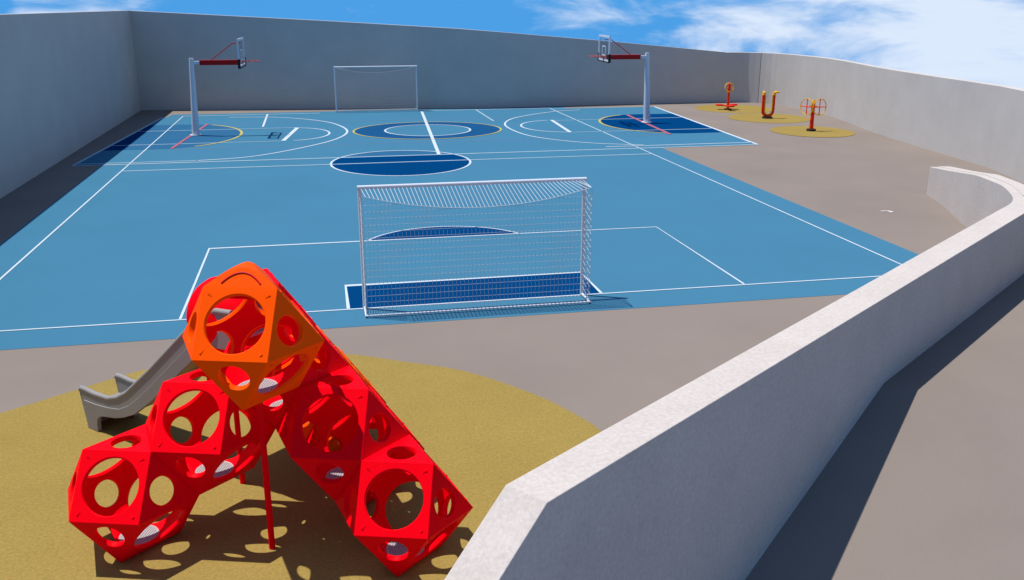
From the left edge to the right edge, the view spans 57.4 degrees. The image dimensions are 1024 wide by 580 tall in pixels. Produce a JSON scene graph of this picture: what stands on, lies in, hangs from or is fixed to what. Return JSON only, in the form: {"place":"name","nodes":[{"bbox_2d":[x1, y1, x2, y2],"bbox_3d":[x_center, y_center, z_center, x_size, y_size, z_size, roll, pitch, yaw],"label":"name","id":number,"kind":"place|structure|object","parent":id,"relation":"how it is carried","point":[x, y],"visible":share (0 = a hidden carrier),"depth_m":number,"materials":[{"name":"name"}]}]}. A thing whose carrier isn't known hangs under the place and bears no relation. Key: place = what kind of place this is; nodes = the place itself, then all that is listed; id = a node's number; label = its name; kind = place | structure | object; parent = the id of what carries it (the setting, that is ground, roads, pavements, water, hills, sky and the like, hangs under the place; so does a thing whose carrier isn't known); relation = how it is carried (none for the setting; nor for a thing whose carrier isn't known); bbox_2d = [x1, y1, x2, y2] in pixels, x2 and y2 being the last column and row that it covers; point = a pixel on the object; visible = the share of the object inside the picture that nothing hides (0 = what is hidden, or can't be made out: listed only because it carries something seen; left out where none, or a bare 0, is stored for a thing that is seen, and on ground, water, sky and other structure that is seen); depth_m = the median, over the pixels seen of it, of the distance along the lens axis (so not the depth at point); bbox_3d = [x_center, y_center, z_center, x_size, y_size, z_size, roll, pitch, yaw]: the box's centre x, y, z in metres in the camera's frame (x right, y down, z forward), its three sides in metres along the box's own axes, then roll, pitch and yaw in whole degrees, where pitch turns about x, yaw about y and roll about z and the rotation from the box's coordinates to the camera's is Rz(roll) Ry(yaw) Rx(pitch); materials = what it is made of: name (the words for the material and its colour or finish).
{"place":"outdoors","nodes":[
{"label":"outdoors","id":0,"kind":"place"},
{"bbox_2d":[0,102,1023,579],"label":"ground","id":1,"kind":"structure","parent":0,"point":[920,476],"depth_m":14.38,"materials":[{"name":"beige concrete"}]},
{"bbox_2d":[0,10,140,198],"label":"boundary wall","id":2,"kind":"structure","parent":1,"relation":"on","point":[68,83],"depth_m":32.96,"materials":[{"name":"concrete"}]},
{"bbox_2d":[0,354,600,579],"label":"play area surface","id":3,"kind":"object","parent":1,"relation":"on","point":[483,440],"visible":0.5,"depth_m":10.63,"materials":[{"name":"rubber"}]},
{"bbox_2d":[68,262,472,576],"bbox_3d":[-3.050,0.801,10.282,3.589,3.005,5.629,-8,19,-24],"label":"climbing frame","id":4,"kind":"object","parent":3,"relation":"on","point":[259,349],"visible":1,"depth_m":9.15,"materials":[{"name":"red plastic"}]},
{"bbox_2d":[130,10,724,109],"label":"boundary wall","id":5,"kind":"structure","parent":1,"relation":"on","point":[296,63],"depth_m":48.14,"materials":[{"name":"concrete"}]},
{"bbox_2d":[0,107,918,349],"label":"court surface","id":6,"kind":"object","parent":1,"relation":"on","point":[127,244],"visible":0.95,"depth_m":22.78,"materials":[{"name":"blue paint"}]},
{"bbox_2d":[125,125,448,156],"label":"blue zones","id":7,"kind":"object","parent":6,"relation":"on","point":[169,138],"visible":0.97,"depth_m":37.97,"materials":[{"name":"blue paint"}]},
{"bbox_2d":[189,37,258,135],"bbox_3d":[-11.825,-8.420,38.699,2.902,3.886,1.880,3,17,10],"label":"basketball hoop","id":8,"kind":"object","parent":7,"relation":"on","point":[194,117],"visible":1,"depth_m":38.16,"materials":[{"name":"white paint"}]},
{"bbox_2d":[334,65,417,111],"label":"football goal","id":9,"kind":"object","parent":6,"relation":"on","point":[357,67],"visible":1,"depth_m":47.34,"materials":[{"name":"white paint"}]},
{"bbox_2d":[103,114,720,308],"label":"navy zones","id":10,"kind":"object","parent":6,"relation":"on","point":[430,164],"visible":0.98,"depth_m":22.09,"materials":[{"name":"blue paint"}]},
{"bbox_2d":[590,35,651,122],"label":"basketball hoop","id":11,"kind":"object","parent":10,"relation":"on","point":[646,111],"visible":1,"depth_m":42.17,"materials":[{"name":"paint"}]},
{"bbox_2d":[71,106,755,170],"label":"worn lines","id":12,"kind":"object","parent":6,"relation":"on","point":[364,156],"depth_m":35.59,"materials":[{"name":"white paint"}]},
{"bbox_2d":[170,115,670,148],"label":"red lines","id":13,"kind":"object","parent":6,"relation":"on","point":[627,115],"visible":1,"depth_m":40.55,"materials":[{"name":"red paint"}]},
{"bbox_2d":[355,122,499,138],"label":"ring","id":14,"kind":"object","parent":6,"relation":"on","point":[379,131],"visible":1,"depth_m":40.33,"materials":[{"name":"paint"}]},
{"bbox_2d":[199,115,662,145],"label":"yellow lines","id":15,"kind":"object","parent":6,"relation":"on","point":[241,131],"visible":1,"depth_m":40.27,"materials":[{"name":"paint"}]},
{"bbox_2d":[0,107,900,330],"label":"white lines","id":16,"kind":"object","parent":6,"relation":"on","point":[437,151],"visible":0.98,"depth_m":21.93,"materials":[{"name":"white paint"}]},
{"bbox_2d":[357,177,592,316],"bbox_3d":[-0.617,-0.789,16.714,4.132,2.242,0.594,-3,17,-11],"label":"football goal","id":17,"kind":"object","parent":6,"relation":"on","point":[583,180],"visible":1,"depth_m":16.54,"materials":[{"name":"white paint"}]},
{"bbox_2d":[444,166,1023,579],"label":"parapet wall","id":18,"kind":"structure","parent":1,"relation":"on","point":[713,474],"depth_m":10.45,"materials":[{"name":"concrete"}]},
{"bbox_2d":[722,52,762,102],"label":"boundary wall","id":19,"kind":"structure","parent":1,"relation":"on","point":[741,74],"depth_m":51.32,"materials":[{"name":"concrete"}]},
{"bbox_2d":[694,104,854,136],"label":"exercise pad surface","id":20,"kind":"object","parent":1,"relation":"on","point":[753,114],"visible":0.89,"depth_m":43.73,"materials":[{"name":"rubber"}]},
{"bbox_2d":[716,83,736,109],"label":"waist twister","id":21,"kind":"object","parent":20,"relation":"on","point":[729,87],"visible":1,"depth_m":47.86,"materials":[{"name":"metal"}]},
{"bbox_2d":[761,91,779,118],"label":"step trainer","id":22,"kind":"object","parent":20,"relation":"on","point":[767,116],"visible":1,"depth_m":44.34,"materials":[{"name":"metal"}]},
{"bbox_2d":[800,98,826,130],"bbox_3d":[12.863,-7.505,40.003,1.080,1.378,0.472,5,18,17],"label":"shoulder trainer","id":23,"kind":"object","parent":20,"relation":"on","point":[813,106],"visible":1,"depth_m":39.93,"materials":[{"name":"metal"}]},
{"bbox_2d":[758,53,1023,182],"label":"boundary wall","id":24,"kind":"structure","parent":1,"relation":"on","point":[978,123],"depth_m":36.18,"materials":[{"name":"concrete"}]},
{"bbox_2d":[0,0,1023,88],"label":"sky","id":25,"kind":"structure","parent":0,"point":[974,40],"materials":[{"name":"blue"}]}
]}

